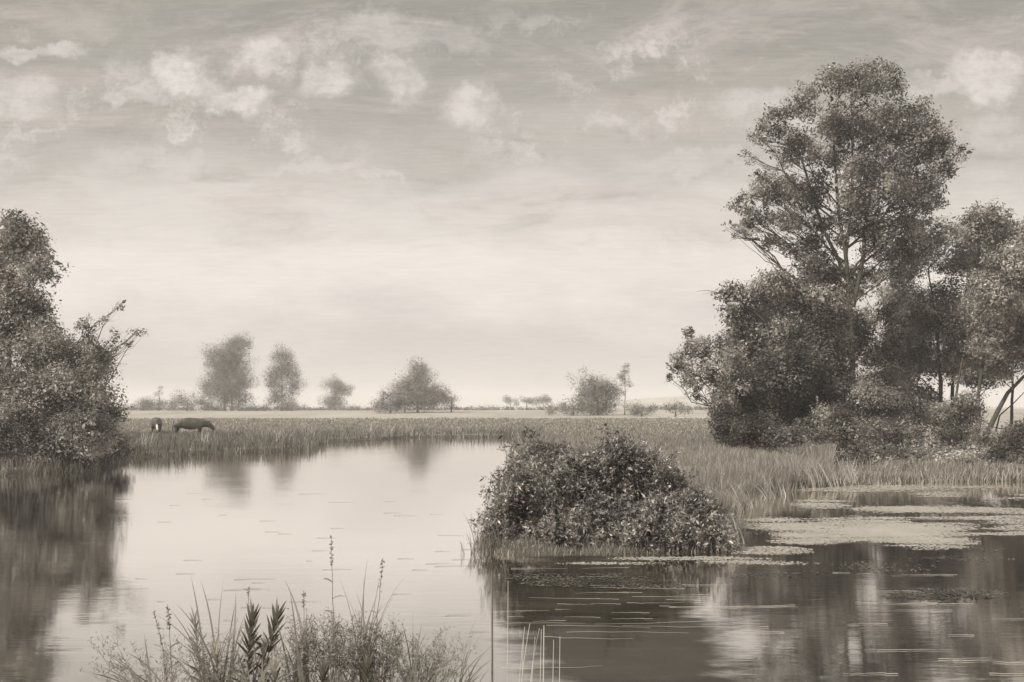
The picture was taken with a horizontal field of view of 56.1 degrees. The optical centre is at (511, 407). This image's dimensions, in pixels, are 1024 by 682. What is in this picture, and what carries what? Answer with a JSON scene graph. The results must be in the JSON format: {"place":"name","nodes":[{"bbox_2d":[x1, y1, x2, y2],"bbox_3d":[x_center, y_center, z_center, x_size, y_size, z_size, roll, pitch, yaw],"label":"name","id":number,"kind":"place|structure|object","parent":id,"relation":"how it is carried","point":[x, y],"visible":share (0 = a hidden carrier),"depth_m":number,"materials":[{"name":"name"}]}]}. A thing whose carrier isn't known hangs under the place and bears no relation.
{"place":"outdoors","nodes":[
{"label":"outdoors","id":0,"kind":"place"},
{"bbox_2d":[119,429,243,441],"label":"pasture grass","id":1,"kind":"structure","parent":0,"point":[166,433],"depth_m":63.90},
{"bbox_2d":[52,417,715,449],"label":"meadow grass","id":2,"kind":"structure","parent":0,"point":[657,426],"depth_m":105.65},
{"bbox_2d":[0,437,1023,681],"bbox_3d":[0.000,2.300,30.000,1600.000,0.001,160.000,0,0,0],"label":"water","id":3,"kind":"structure","parent":0,"point":[262,525],"depth_m":12.74,"materials":[{"name":"liquid"}]},
{"bbox_2d":[499,501,1014,602],"bbox_3d":[6.454,2.292,17.578,5.901,0.011,15.692,0,0,34],"label":"water weed","id":4,"kind":"object","parent":3,"relation":"on","point":[785,573],"visible":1,"depth_m":12.63,"materials":[{"name":"grey plant"}]},
{"bbox_2d":[569,484,1023,564],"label":"duckweed","id":5,"kind":"object","parent":3,"relation":"on","point":[912,532],"visible":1,"depth_m":18.13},
{"bbox_2d":[863,602,972,603],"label":"floating stalk","id":6,"kind":"object","parent":3,"relation":"on","point":[931,603],"visible":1,"depth_m":11.21,"materials":[{"name":"plant"}]},
{"bbox_2d":[0,395,1023,555],"bbox_3d":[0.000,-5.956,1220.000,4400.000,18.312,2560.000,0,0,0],"label":"ground","id":7,"kind":"structure","parent":0,"point":[1018,413],"depth_m":167.32,"materials":[{"name":"soil"}]},
{"bbox_2d":[0,207,77,457],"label":"broadleaf tree","id":8,"kind":"object","parent":7,"relation":"on","point":[21,242],"visible":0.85,"depth_m":38.01,"materials":[{"name":"grey plant"}]},
{"bbox_2d":[0,393,128,466],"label":"shrub","id":9,"kind":"object","parent":7,"relation":"on","point":[73,434],"visible":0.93,"depth_m":34.26,"materials":[{"name":"grey plant"}]},
{"bbox_2d":[0,451,132,475],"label":"shore grass","id":10,"kind":"structure","parent":7,"relation":"on","point":[39,467],"depth_m":33.84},
{"bbox_2d":[0,299,148,421],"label":"shrub","id":11,"kind":"object","parent":7,"relation":"on","point":[55,386],"visible":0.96,"depth_m":35.96,"materials":[{"name":"grey plant"}]},
{"bbox_2d":[90,398,135,464],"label":"shrub","id":12,"kind":"object","parent":7,"relation":"on","point":[123,447],"visible":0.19,"depth_m":37.86,"materials":[{"name":"grey plant"}]},
{"bbox_2d":[83,635,180,681],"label":"grass tuft","id":13,"kind":"object","parent":7,"relation":"on","point":[133,673],"visible":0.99,"depth_m":6.08,"materials":[{"name":"grey plant"}]},
{"bbox_2d":[120,395,156,410],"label":"shrub","id":14,"kind":"object","parent":7,"relation":"on","point":[147,404],"visible":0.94,"depth_m":255.44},
{"bbox_2d":[80,624,230,681],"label":"feathery weed","id":15,"kind":"object","parent":7,"relation":"on","point":[143,665],"visible":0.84,"depth_m":6.19,"materials":[{"name":"grey plant"}]},
{"bbox_2d":[150,417,161,432],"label":"cow","id":16,"kind":"object","parent":7,"relation":"on","point":[156,423],"visible":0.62,"depth_m":70.07},
{"bbox_2d":[149,385,167,410],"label":"conifer tree","id":17,"kind":"object","parent":7,"relation":"on","point":[159,406],"visible":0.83,"depth_m":259.75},
{"bbox_2d":[153,610,172,681],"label":"flowering weed","id":18,"kind":"object","parent":7,"relation":"on","point":[158,628],"visible":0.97,"depth_m":6.20,"materials":[{"name":"grey plant"}]},
{"bbox_2d":[160,605,180,680],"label":"flowering weed","id":19,"kind":"object","parent":7,"relation":"on","point":[167,609],"visible":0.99,"depth_m":6.20,"materials":[{"name":"grey plant"}]},
{"bbox_2d":[162,386,212,410],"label":"shrub","id":20,"kind":"object","parent":7,"relation":"on","point":[183,401],"visible":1,"depth_m":239.50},
{"bbox_2d":[172,418,214,433],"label":"cow","id":21,"kind":"object","parent":7,"relation":"on","point":[192,423],"visible":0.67,"depth_m":69.71},
{"bbox_2d":[184,605,210,681],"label":"leafy plant","id":22,"kind":"object","parent":7,"relation":"on","point":[196,625],"visible":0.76,"depth_m":6.20,"materials":[{"name":"grey plant"}]},
{"bbox_2d":[151,578,246,681],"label":"grass tuft","id":23,"kind":"object","parent":7,"relation":"on","point":[233,649],"visible":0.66,"depth_m":6.17,"materials":[{"name":"grey plant"}]},
{"bbox_2d":[203,636,223,681],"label":"leafy plant","id":24,"kind":"object","parent":7,"relation":"on","point":[214,652],"visible":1,"depth_m":6.00,"materials":[{"name":"grey plant"}]},
{"bbox_2d":[198,399,248,410],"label":"shrub","id":25,"kind":"object","parent":7,"relation":"on","point":[209,407],"visible":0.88,"depth_m":241.74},
{"bbox_2d":[188,328,259,410],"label":"round tree","id":26,"kind":"object","parent":7,"relation":"on","point":[223,375],"visible":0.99,"depth_m":242.81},
{"bbox_2d":[171,627,277,681],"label":"feathery weed","id":27,"kind":"object","parent":7,"relation":"on","point":[208,669],"visible":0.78,"depth_m":6.11,"materials":[{"name":"grey plant"}]},
{"bbox_2d":[230,598,263,681],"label":"leafy plant","id":28,"kind":"object","parent":7,"relation":"on","point":[252,620],"visible":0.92,"depth_m":6.15,"materials":[{"name":"grey plant"}]},
{"bbox_2d":[241,587,262,679],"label":"flowering weed","id":29,"kind":"object","parent":7,"relation":"on","point":[244,628],"visible":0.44,"depth_m":6.40,"materials":[{"name":"grey plant"}]},
{"bbox_2d":[205,626,306,681],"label":"grass tuft","id":30,"kind":"object","parent":7,"relation":"on","point":[261,676],"visible":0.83,"depth_m":6.07,"materials":[{"name":"grey plant"}]},
{"bbox_2d":[245,404,271,410],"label":"shrub","id":31,"kind":"object","parent":7,"relation":"on","point":[256,408],"visible":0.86,"depth_m":245.08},
{"bbox_2d":[252,637,269,681],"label":"leafy plant","id":32,"kind":"object","parent":7,"relation":"on","point":[263,649],"visible":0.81,"depth_m":6.10,"materials":[{"name":"grey plant"}]},
{"bbox_2d":[252,599,286,681],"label":"leafy plant","id":33,"kind":"object","parent":7,"relation":"on","point":[277,613],"visible":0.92,"depth_m":6.15,"materials":[{"name":"grey plant"}]},
{"bbox_2d":[265,654,283,681],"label":"leafy plant","id":34,"kind":"object","parent":7,"relation":"on","point":[275,668],"visible":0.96,"depth_m":6.00,"materials":[{"name":"grey plant"}]},
{"bbox_2d":[217,621,339,681],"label":"feathery weed","id":35,"kind":"object","parent":7,"relation":"on","point":[284,664],"visible":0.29,"depth_m":6.45,"materials":[{"name":"grey plant"}]},
{"bbox_2d":[257,340,310,410],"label":"upright tree","id":36,"kind":"object","parent":7,"relation":"on","point":[281,372],"visible":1,"depth_m":248.44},
{"bbox_2d":[276,395,311,410],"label":"shrub","id":37,"kind":"object","parent":7,"relation":"on","point":[290,407],"visible":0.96,"depth_m":246.44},
{"bbox_2d":[276,583,318,681],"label":"grass tuft","id":38,"kind":"object","parent":7,"relation":"on","point":[298,673],"visible":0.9,"depth_m":6.24,"materials":[{"name":"grey plant"}]},
{"bbox_2d":[314,658,329,681],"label":"leafy plant","id":39,"kind":"object","parent":7,"relation":"on","point":[323,670],"visible":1,"depth_m":6.00,"materials":[{"name":"grey plant"}]},
{"bbox_2d":[106,422,547,461],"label":"bank reeds","id":40,"kind":"object","parent":7,"relation":"on","point":[298,439],"visible":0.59,"depth_m":53.08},
{"bbox_2d":[314,373,355,409],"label":"pale tree","id":41,"kind":"object","parent":7,"relation":"on","point":[336,387],"visible":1,"depth_m":289.67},
{"bbox_2d":[324,535,345,680],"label":"flowering weed","id":42,"kind":"object","parent":7,"relation":"on","point":[331,562],"visible":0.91,"depth_m":6.30,"materials":[{"name":"grey plant"}]},
{"bbox_2d":[281,607,395,681],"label":"feathery weed","id":43,"kind":"object","parent":7,"relation":"on","point":[335,658],"visible":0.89,"depth_m":6.26,"materials":[{"name":"grey plant"}]},
{"bbox_2d":[342,403,367,409],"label":"shrub","id":44,"kind":"object","parent":7,"relation":"on","point":[350,408],"visible":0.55,"depth_m":269.98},
{"bbox_2d":[359,651,381,681],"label":"leafy plant","id":45,"kind":"object","parent":7,"relation":"on","point":[367,664],"visible":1,"depth_m":6.00,"materials":[{"name":"grey plant"}]},
{"bbox_2d":[341,559,400,681],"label":"grass tuft","id":46,"kind":"object","parent":7,"relation":"on","point":[365,627],"visible":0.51,"depth_m":6.44,"materials":[{"name":"grey plant"}]},
{"bbox_2d":[297,609,454,681],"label":"feathery weed","id":47,"kind":"object","parent":7,"relation":"on","point":[386,665],"visible":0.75,"depth_m":6.33,"materials":[{"name":"grey plant"}]},
{"bbox_2d":[370,559,384,673],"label":"flowering weed","id":48,"kind":"object","parent":7,"relation":"on","point":[382,561],"visible":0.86,"depth_m":6.40,"materials":[{"name":"grey plant"}]},
{"bbox_2d":[365,383,414,413],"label":"shrub","id":49,"kind":"object","parent":7,"relation":"on","point":[394,403],"visible":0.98,"depth_m":199.01,"materials":[{"name":"grey plant"}]},
{"bbox_2d":[386,374,432,412],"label":"round tree","id":50,"kind":"object","parent":7,"relation":"on","point":[405,393],"visible":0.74,"depth_m":206.29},
{"bbox_2d":[114,402,708,409],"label":"hedge","id":51,"kind":"object","parent":7,"relation":"on","point":[699,407],"visible":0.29,"depth_m":299.40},
{"bbox_2d":[387,356,461,412],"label":"round tree","id":52,"kind":"object","parent":7,"relation":"on","point":[429,393],"visible":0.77,"depth_m":208.56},
{"bbox_2d":[371,627,481,681],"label":"feathery weed","id":53,"kind":"object","parent":7,"relation":"on","point":[439,657],"visible":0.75,"depth_m":6.38,"materials":[{"name":"grey plant"}]},
{"bbox_2d":[386,618,470,681],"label":"grass tuft","id":54,"kind":"object","parent":7,"relation":"on","point":[414,666],"visible":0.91,"depth_m":6.26,"materials":[{"name":"grey plant"}]},
{"bbox_2d":[433,383,457,411],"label":"shrub","id":55,"kind":"object","parent":7,"relation":"on","point":[451,404],"visible":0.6,"depth_m":215.96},
{"bbox_2d":[449,622,496,681],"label":"grass tuft","id":56,"kind":"object","parent":7,"relation":"on","point":[470,673],"visible":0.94,"depth_m":6.39,"materials":[{"name":"grey plant"}]},
{"bbox_2d":[462,507,485,542],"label":"reed tuft","id":57,"kind":"object","parent":7,"relation":"on","point":[477,532],"visible":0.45,"depth_m":16.30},
{"bbox_2d":[465,532,486,553],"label":"reed tuft","id":58,"kind":"object","parent":7,"relation":"on","point":[475,545],"visible":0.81,"depth_m":15.05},
{"bbox_2d":[476,524,501,552],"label":"reed tuft","id":59,"kind":"object","parent":7,"relation":"on","point":[490,550],"visible":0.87,"depth_m":15.18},
{"bbox_2d":[491,571,492,681],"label":"reed stalk","id":60,"kind":"object","parent":7,"relation":"on","point":[491,626],"visible":1,"depth_m":6.29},
{"bbox_2d":[482,516,511,548],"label":"reed tuft","id":61,"kind":"object","parent":7,"relation":"on","point":[499,542],"visible":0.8,"depth_m":15.26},
{"bbox_2d":[500,395,519,407],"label":"tree","id":62,"kind":"object","parent":7,"relation":"on","point":[514,400],"visible":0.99,"depth_m":329.85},
{"bbox_2d":[468,450,561,542],"bbox_3d":[0.133,1.698,16.115,1.755,2.027,1.515,0,0,0],"label":"leafy bush","id":63,"kind":"object","parent":7,"relation":"on","point":[516,505],"visible":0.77,"depth_m":15.80,"materials":[{"name":"grey plant"}]},
{"bbox_2d":[519,396,537,406],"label":"tree","id":64,"kind":"object","parent":7,"relation":"on","point":[530,400],"visible":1,"depth_m":328.39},
{"bbox_2d":[533,394,552,406],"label":"tree","id":65,"kind":"object","parent":7,"relation":"on","point":[540,399],"visible":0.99,"depth_m":330.57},
{"bbox_2d":[496,426,626,516],"bbox_3d":[0.977,1.450,17.656,2.100,2.216,2.123,0,0,-28],"label":"leafy bush","id":66,"kind":"object","parent":7,"relation":"on","point":[538,446],"visible":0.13,"depth_m":17.56,"materials":[{"name":"grey plant"}]},
{"bbox_2d":[542,394,599,415],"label":"shrub","id":67,"kind":"object","parent":7,"relation":"on","point":[579,407],"visible":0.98,"depth_m":174.98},
{"bbox_2d":[523,491,663,553],"bbox_3d":[1.380,2.025,15.564,2.441,1.360,1.624,0,0,0],"label":"leafy bush","id":68,"kind":"object","parent":7,"relation":"on","point":[601,518],"visible":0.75,"depth_m":15.36,"materials":[{"name":"grey plant"}]},
{"bbox_2d":[566,366,626,414],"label":"round tree","id":69,"kind":"object","parent":7,"relation":"on","point":[607,392],"visible":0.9,"depth_m":178.34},
{"bbox_2d":[534,421,697,513],"bbox_3d":[1.879,1.391,17.040,3.117,2.317,1.640,0,0,-15],"label":"leafy bush","id":70,"kind":"object","parent":7,"relation":"on","point":[615,472],"visible":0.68,"depth_m":16.72,"materials":[{"name":"grey plant"}]},
{"bbox_2d":[616,363,633,414],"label":"slender tree","id":71,"kind":"object","parent":7,"relation":"on","point":[619,377],"visible":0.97,"depth_m":184.78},
{"bbox_2d":[622,399,658,415],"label":"shrub","id":72,"kind":"object","parent":7,"relation":"on","point":[635,410],"visible":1,"depth_m":168.38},
{"bbox_2d":[661,398,693,416],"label":"shrub","id":73,"kind":"object","parent":7,"relation":"on","point":[671,408],"visible":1,"depth_m":164.43,"materials":[{"name":"grey plant"}]},
{"bbox_2d":[614,479,743,553],"bbox_3d":[2.702,1.893,15.534,2.104,1.559,1.523,0,0,-21],"label":"leafy bush","id":74,"kind":"object","parent":7,"relation":"on","point":[688,521],"visible":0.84,"depth_m":15.34,"materials":[{"name":"grey plant"}]},
{"bbox_2d":[641,463,739,534],"bbox_3d":[3.094,1.632,16.614,1.790,1.340,1.421,0,0,0],"label":"leafy bush","id":75,"kind":"object","parent":7,"relation":"on","point":[679,482],"visible":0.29,"depth_m":16.48,"materials":[{"name":"grey plant"}]},
{"bbox_2d":[664,326,756,421],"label":"spreading tree","id":76,"kind":"object","parent":7,"relation":"on","point":[730,360],"visible":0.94,"depth_m":42.67,"materials":[{"name":"grey plant"}]},
{"bbox_2d":[708,410,740,448],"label":"shrub","id":77,"kind":"object","parent":7,"relation":"on","point":[720,428],"visible":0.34,"depth_m":41.15,"materials":[{"name":"grey plant"}]},
{"bbox_2d":[706,483,743,512],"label":"sedge clump","id":78,"kind":"object","parent":7,"relation":"on","point":[733,497],"visible":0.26,"depth_m":21.04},
{"bbox_2d":[715,512,743,542],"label":"sedge clump","id":79,"kind":"object","parent":7,"relation":"on","point":[733,529],"visible":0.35,"depth_m":16.26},
{"bbox_2d":[721,403,787,451],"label":"shrub","id":80,"kind":"object","parent":7,"relation":"on","point":[751,431],"visible":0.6,"depth_m":39.14,"materials":[{"name":"grey plant"}]},
{"bbox_2d":[741,474,774,497],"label":"sedge clump","id":81,"kind":"object","parent":7,"relation":"on","point":[770,490],"visible":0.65,"depth_m":24.44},
{"bbox_2d":[701,250,862,354],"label":"broadleaf tree","id":82,"kind":"object","parent":7,"relation":"on","point":[814,296],"visible":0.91,"depth_m":46.64,"materials":[{"name":"grey plant"}]},
{"bbox_2d":[766,448,808,455],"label":"shrub","id":83,"kind":"object","parent":7,"relation":"on","point":[787,451],"visible":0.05,"depth_m":35.52,"materials":[{"name":"grey plant"}]},
{"bbox_2d":[707,307,871,441],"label":"dense tree","id":84,"kind":"object","parent":7,"relation":"on","point":[796,377],"visible":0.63,"depth_m":44.57,"materials":[{"name":"grey plant"}]},
{"bbox_2d":[704,266,880,432],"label":"broadleaf tree","id":85,"kind":"object","parent":7,"relation":"on","point":[861,332],"visible":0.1,"depth_m":53.13,"materials":[{"name":"grey plant"}]},
{"bbox_2d":[781,453,819,488],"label":"sedge clump","id":86,"kind":"object","parent":7,"relation":"on","point":[813,484],"visible":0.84,"depth_m":27.22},
{"bbox_2d":[760,419,854,458],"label":"shrub","id":87,"kind":"object","parent":7,"relation":"on","point":[797,435],"visible":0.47,"depth_m":37.90,"materials":[{"name":"grey plant"}]},
{"bbox_2d":[807,462,838,486],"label":"sedge clump","id":88,"kind":"object","parent":7,"relation":"on","point":[826,476],"visible":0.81,"depth_m":27.71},
{"bbox_2d":[789,394,869,434],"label":"shrub","id":89,"kind":"object","parent":7,"relation":"on","point":[843,405],"visible":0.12,"depth_m":43.33,"materials":[{"name":"grey plant"}]},
{"bbox_2d":[829,454,857,483],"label":"sedge clump","id":90,"kind":"object","parent":7,"relation":"on","point":[848,469],"visible":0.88,"depth_m":28.42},
{"bbox_2d":[807,400,886,459],"bbox_3d":[13.386,1.263,38.136,3.332,3.289,3.348,0,0,0],"label":"shrub","id":91,"kind":"object","parent":7,"relation":"on","point":[833,424],"visible":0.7,"depth_m":37.67,"materials":[{"name":"grey plant"}]},
{"bbox_2d":[721,55,973,404],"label":"tall tree","id":92,"kind":"object","parent":7,"relation":"on","point":[886,123],"visible":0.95,"depth_m":49.28,"materials":[{"name":"grey plant"}]},
{"bbox_2d":[816,436,900,465],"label":"shrub","id":93,"kind":"object","parent":7,"relation":"on","point":[886,458],"visible":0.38,"depth_m":34.85,"materials":[{"name":"grey plant"}]},
{"bbox_2d":[717,454,1023,511],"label":"shore grass","id":94,"kind":"structure","parent":7,"relation":"on","point":[933,468],"depth_m":29.82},
{"bbox_2d":[855,461,909,471],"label":"shrub","id":95,"kind":"object","parent":7,"relation":"on","point":[887,466],"visible":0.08,"depth_m":31.44,"materials":[{"name":"grey plant"}]},
{"bbox_2d":[840,369,939,439],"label":"shrub","id":96,"kind":"object","parent":7,"relation":"on","point":[887,403],"visible":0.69,"depth_m":42.72,"materials":[{"name":"grey plant"}]},
{"bbox_2d":[851,230,949,404],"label":"slim tree","id":97,"kind":"object","parent":7,"relation":"on","point":[865,312],"visible":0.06,"depth_m":60.02,"materials":[{"name":"grey plant"}]},
{"bbox_2d":[861,412,953,458],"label":"shrub","id":98,"kind":"object","parent":7,"relation":"on","point":[912,438],"visible":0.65,"depth_m":38.66,"materials":[{"name":"grey plant"}]},
{"bbox_2d":[848,200,1010,414],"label":"broadleaf tree","id":99,"kind":"object","parent":7,"relation":"on","point":[914,354],"visible":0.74,"depth_m":54.91,"materials":[{"name":"grey plant"}]},
{"bbox_2d":[884,440,978,466],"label":"shrub","id":100,"kind":"object","parent":7,"relation":"on","point":[905,454],"visible":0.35,"depth_m":33.85,"materials":[{"name":"grey plant"}]},
{"bbox_2d":[917,389,990,442],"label":"shrub","id":101,"kind":"object","parent":7,"relation":"on","point":[966,408],"visible":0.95,"depth_m":43.36,"materials":[{"name":"grey plant"}]},
{"bbox_2d":[910,405,998,445],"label":"shrub","id":102,"kind":"object","parent":7,"relation":"on","point":[957,437],"visible":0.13,"depth_m":45.12,"materials":[{"name":"grey plant"}]},
{"bbox_2d":[938,438,998,460],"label":"shrub","id":103,"kind":"object","parent":7,"relation":"on","point":[973,449],"visible":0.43,"depth_m":37.52,"materials":[{"name":"grey plant"}]},
{"bbox_2d":[926,274,1023,428],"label":"broadleaf tree","id":104,"kind":"object","parent":7,"relation":"on","point":[975,385],"visible":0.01,"depth_m":60.13,"materials":[{"name":"grey plant"}]},
{"bbox_2d":[937,198,1023,447],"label":"broadleaf tree","id":105,"kind":"object","parent":7,"relation":"on","point":[1000,342],"visible":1,"depth_m":47.88,"materials":[{"name":"grey plant"}]},
{"bbox_2d":[963,454,1011,466],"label":"shrub","id":106,"kind":"object","parent":7,"relation":"on","point":[989,460],"visible":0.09,"depth_m":33.67,"materials":[{"name":"grey plant"}]},
{"bbox_2d":[966,420,1023,449],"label":"shrub","id":107,"kind":"object","parent":7,"relation":"on","point":[987,442],"visible":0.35,"depth_m":42.39,"materials":[{"name":"grey plant"}]},
{"bbox_2d":[981,415,1023,464],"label":"shrub","id":108,"kind":"object","parent":7,"relation":"on","point":[1011,447],"visible":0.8,"depth_m":34.94,"materials":[{"name":"grey plant"}]},
{"bbox_2d":[994,456,1023,472],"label":"shrub","id":109,"kind":"object","parent":7,"relation":"on","point":[1020,463],"visible":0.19,"depth_m":31.36,"materials":[{"name":"grey plant"}]},
{"bbox_2d":[0,0,1023,407],"label":"sky","id":110,"kind":"structure","parent":0,"point":[512,198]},
{"bbox_2d":[476,518,745,555],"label":"grass","id":111,"kind":"structure","parent":0,"point":[582,548],"depth_m":15.18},
{"bbox_2d":[502,429,841,530],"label":"tall grass","id":112,"kind":"structure","parent":0,"point":[702,453],"depth_m":29.34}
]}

